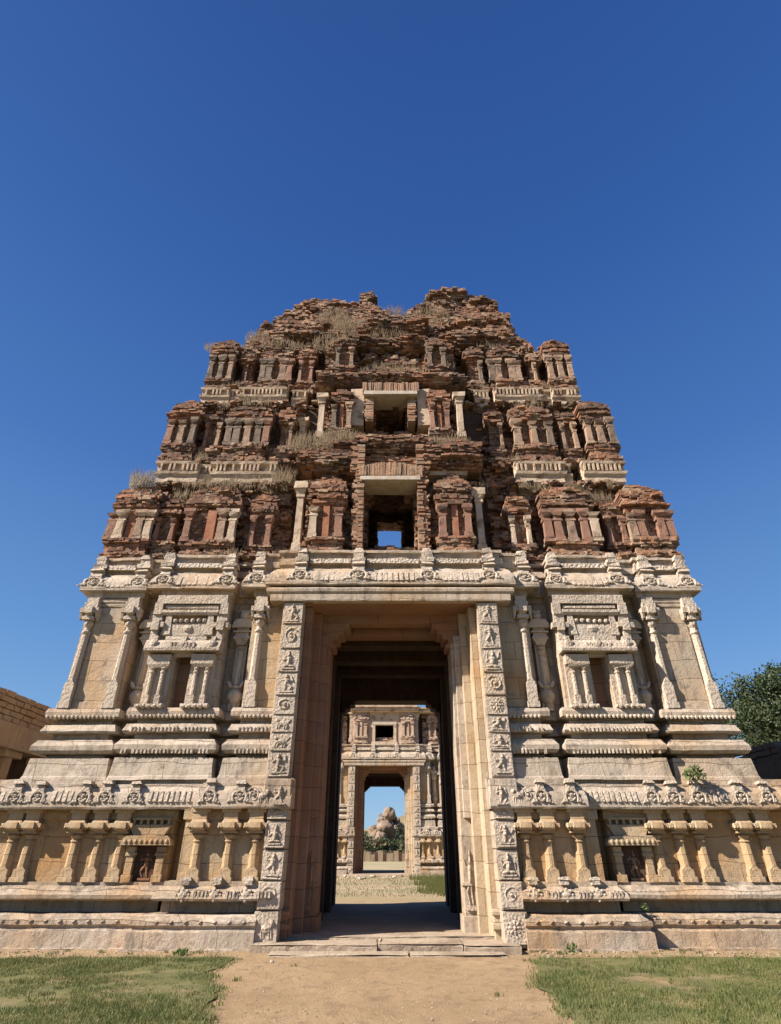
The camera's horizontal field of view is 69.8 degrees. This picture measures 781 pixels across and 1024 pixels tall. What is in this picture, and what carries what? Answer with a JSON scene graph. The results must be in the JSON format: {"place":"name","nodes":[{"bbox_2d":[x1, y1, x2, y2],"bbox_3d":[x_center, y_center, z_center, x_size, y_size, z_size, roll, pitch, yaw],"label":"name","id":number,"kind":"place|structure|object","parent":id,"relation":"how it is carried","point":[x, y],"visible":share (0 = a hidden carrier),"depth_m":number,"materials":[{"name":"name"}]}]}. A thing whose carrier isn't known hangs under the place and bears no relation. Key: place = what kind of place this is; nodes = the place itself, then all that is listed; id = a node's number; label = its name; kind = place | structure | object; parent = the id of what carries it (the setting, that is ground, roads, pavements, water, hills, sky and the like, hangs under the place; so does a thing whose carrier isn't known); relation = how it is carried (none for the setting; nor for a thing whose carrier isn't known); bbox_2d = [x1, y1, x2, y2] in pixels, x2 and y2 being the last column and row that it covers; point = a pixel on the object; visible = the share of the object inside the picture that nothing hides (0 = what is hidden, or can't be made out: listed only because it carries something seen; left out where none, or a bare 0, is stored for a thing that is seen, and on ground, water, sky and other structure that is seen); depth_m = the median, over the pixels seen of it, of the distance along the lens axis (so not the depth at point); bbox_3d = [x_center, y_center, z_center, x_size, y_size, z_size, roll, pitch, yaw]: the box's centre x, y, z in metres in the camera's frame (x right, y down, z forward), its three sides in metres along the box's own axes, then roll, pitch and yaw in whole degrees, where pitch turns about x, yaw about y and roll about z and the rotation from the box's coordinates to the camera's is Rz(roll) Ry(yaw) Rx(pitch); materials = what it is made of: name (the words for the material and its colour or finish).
{"place":"outdoors","nodes":[
{"label":"outdoors","id":0,"kind":"place"},
{"bbox_2d":[14,947,701,1008],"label":"sprout grass","id":1,"kind":"structure","parent":0,"point":[497,992],"depth_m":9.92,"materials":[{"name":"green plant"}]},
{"bbox_2d":[364,815,404,851],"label":"hill","id":2,"kind":"structure","parent":0,"point":[402,819],"depth_m":126.66,"materials":[{"name":"beige stone"}]},
{"bbox_2d":[375,831,386,843],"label":"boulder","id":3,"kind":"object","parent":2,"relation":"on","point":[383,834],"visible":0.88,"depth_m":124.67,"materials":[{"name":"beige stone"}]},
{"bbox_2d":[364,824,404,851],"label":"hill scrub","id":4,"kind":"object","parent":2,"relation":"on","point":[390,843],"visible":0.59,"depth_m":123.52,"materials":[{"name":"green plant"}]},
{"bbox_2d":[366,813,404,839],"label":"scree","id":5,"kind":"structure","parent":2,"relation":"on","point":[373,829],"depth_m":131.58,"materials":[{"name":"beige stone"}]},
{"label":"boulder","id":6,"kind":"object","parent":2,"relation":"on","visible":0},
{"bbox_2d":[377,820,393,836],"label":"boulder","id":7,"kind":"object","parent":6,"relation":"on","point":[386,827],"visible":0.83,"depth_m":127.89,"materials":[{"name":"beige stone"}]},
{"bbox_2d":[383,807,395,819],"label":"boulder","id":8,"kind":"object","parent":7,"relation":"on","point":[389,813],"visible":1,"depth_m":129.15,"materials":[{"name":"beige stone"}]},
{"bbox_2d":[389,828,397,837],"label":"boulder","id":9,"kind":"object","parent":6,"relation":"on","point":[391,835],"visible":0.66,"depth_m":127.92,"materials":[{"name":"brown stone"}]},
{"bbox_2d":[336,876,441,896],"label":"stubble grass","id":10,"kind":"structure","parent":0,"point":[371,878],"depth_m":29.38,"materials":[{"name":"plant"}]},
{"bbox_2d":[0,948,780,1023],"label":"path","id":11,"kind":"structure","parent":0,"point":[374,976],"depth_m":7.42,"materials":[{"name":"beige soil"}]},
{"bbox_2d":[0,950,245,1023],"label":"turf","id":12,"kind":"structure","parent":11,"relation":"on","point":[166,973],"depth_m":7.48,"materials":[{"name":"green plant"}]},
{"bbox_2d":[173,947,188,955],"bbox_3d":[-3.632,7.663,9.729,0.279,0.165,0.245,18,-36,-28],"label":"weed plant","id":13,"kind":"object","parent":11,"relation":"on","point":[182,952],"visible":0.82,"depth_m":9.72,"materials":[{"name":"green plant"}]},
{"bbox_2d":[2,950,780,957],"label":"stone chips","id":14,"kind":"object","parent":11,"relation":"on","point":[546,952],"visible":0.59,"depth_m":9.85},
{"bbox_2d":[564,942,577,953],"bbox_3d":[3.248,7.869,10.111,0.259,0.206,0.241,-9,-32,14],"label":"weed plant","id":15,"kind":"object","parent":11,"relation":"on","point":[569,948],"visible":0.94,"depth_m":10.08,"materials":[{"name":"green plant"}]},
{"bbox_2d":[523,950,780,1023],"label":"turf","id":16,"kind":"structure","parent":11,"relation":"on","point":[657,980],"depth_m":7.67,"materials":[{"name":"green plant"}]},
{"bbox_2d":[335,861,445,903],"bbox_3d":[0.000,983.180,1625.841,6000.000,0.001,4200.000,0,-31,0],"label":"ground","id":17,"kind":"structure","parent":0,"point":[408,898],"depth_m":25.22,"materials":[{"name":"beige soil"}]},
{"bbox_2d":[0,687,56,779],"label":"pillared hall","id":18,"kind":"structure","parent":17,"relation":"on","point":[23,721],"depth_m":17.28,"materials":[{"name":"stone"}]},
{"bbox_2d":[363,850,404,861],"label":"ruined wall","id":19,"kind":"structure","parent":17,"relation":"on","point":[382,856],"depth_m":90.37,"materials":[{"name":"stone"}]},
{"bbox_2d":[336,875,443,879],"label":"rubble stones","id":20,"kind":"object","parent":17,"relation":"on","point":[363,877],"visible":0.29,"depth_m":36.92,"materials":[{"name":"beige stone"}]},
{"bbox_2d":[0,286,780,957],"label":"temple gateway","id":21,"kind":"object","parent":17,"relation":"on","point":[540,656],"visible":0.99,"depth_m":13.50,"materials":[{"name":"stone"}]},
{"bbox_2d":[129,466,158,488],"bbox_3d":[-7.440,-1.036,16.843,0.978,0.682,0.697,0,-31,0],"label":"dry bush","id":22,"kind":"object","parent":21,"relation":"on","point":[145,481],"visible":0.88,"depth_m":16.73,"materials":[{"name":"beige plant"}]},
{"bbox_2d":[173,304,665,556],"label":"dry grass","id":23,"kind":"structure","parent":21,"relation":"on","point":[294,445],"depth_m":17.74,"materials":[{"name":"brown plant"}]},
{"bbox_2d":[640,903,649,911],"bbox_3d":[4.853,7.532,10.675,0.189,0.146,0.169,0,-31,0],"label":"weed plant","id":24,"kind":"object","parent":21,"relation":"on","point":[642,908],"visible":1,"depth_m":10.68,"materials":[{"name":"green plant"}]},
{"bbox_2d":[682,764,706,780],"bbox_3d":[6.407,5.507,11.857,0.484,0.353,0.451,0,-31,0],"label":"green shrub","id":25,"kind":"object","parent":21,"relation":"on","point":[698,774],"visible":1,"depth_m":11.80,"materials":[{"name":"green plant"}]},
{"bbox_2d":[336,705,444,876],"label":"temple gateway","id":26,"kind":"object","parent":17,"relation":"on","point":[390,745],"visible":0.38,"depth_m":43.76,"materials":[{"name":"stone"}]},
{"bbox_2d":[371,725,396,743],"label":"window frame","id":27,"kind":"structure","parent":26,"relation":"in","point":[373,731],"depth_m":45.28,"materials":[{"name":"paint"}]},
{"bbox_2d":[712,660,780,746],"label":"tree","id":28,"kind":"object","parent":17,"relation":"on","point":[760,716],"visible":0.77,"depth_m":38.19,"materials":[{"name":"green plant"}]},
{"bbox_2d":[738,741,780,778],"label":"pillared hall","id":29,"kind":"structure","parent":17,"relation":"on","point":[766,759],"depth_m":16.42,"materials":[{"name":"stone"}]},
{"bbox_2d":[0,0,780,829],"label":"sky","id":30,"kind":"structure","parent":0,"point":[176,176],"materials":[{"name":"blue"}]},
{"bbox_2d":[409,872,444,896],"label":"courtyard grass","id":31,"kind":"structure","parent":0,"point":[435,884],"depth_m":28.71,"materials":[{"name":"green plant"}]}
]}

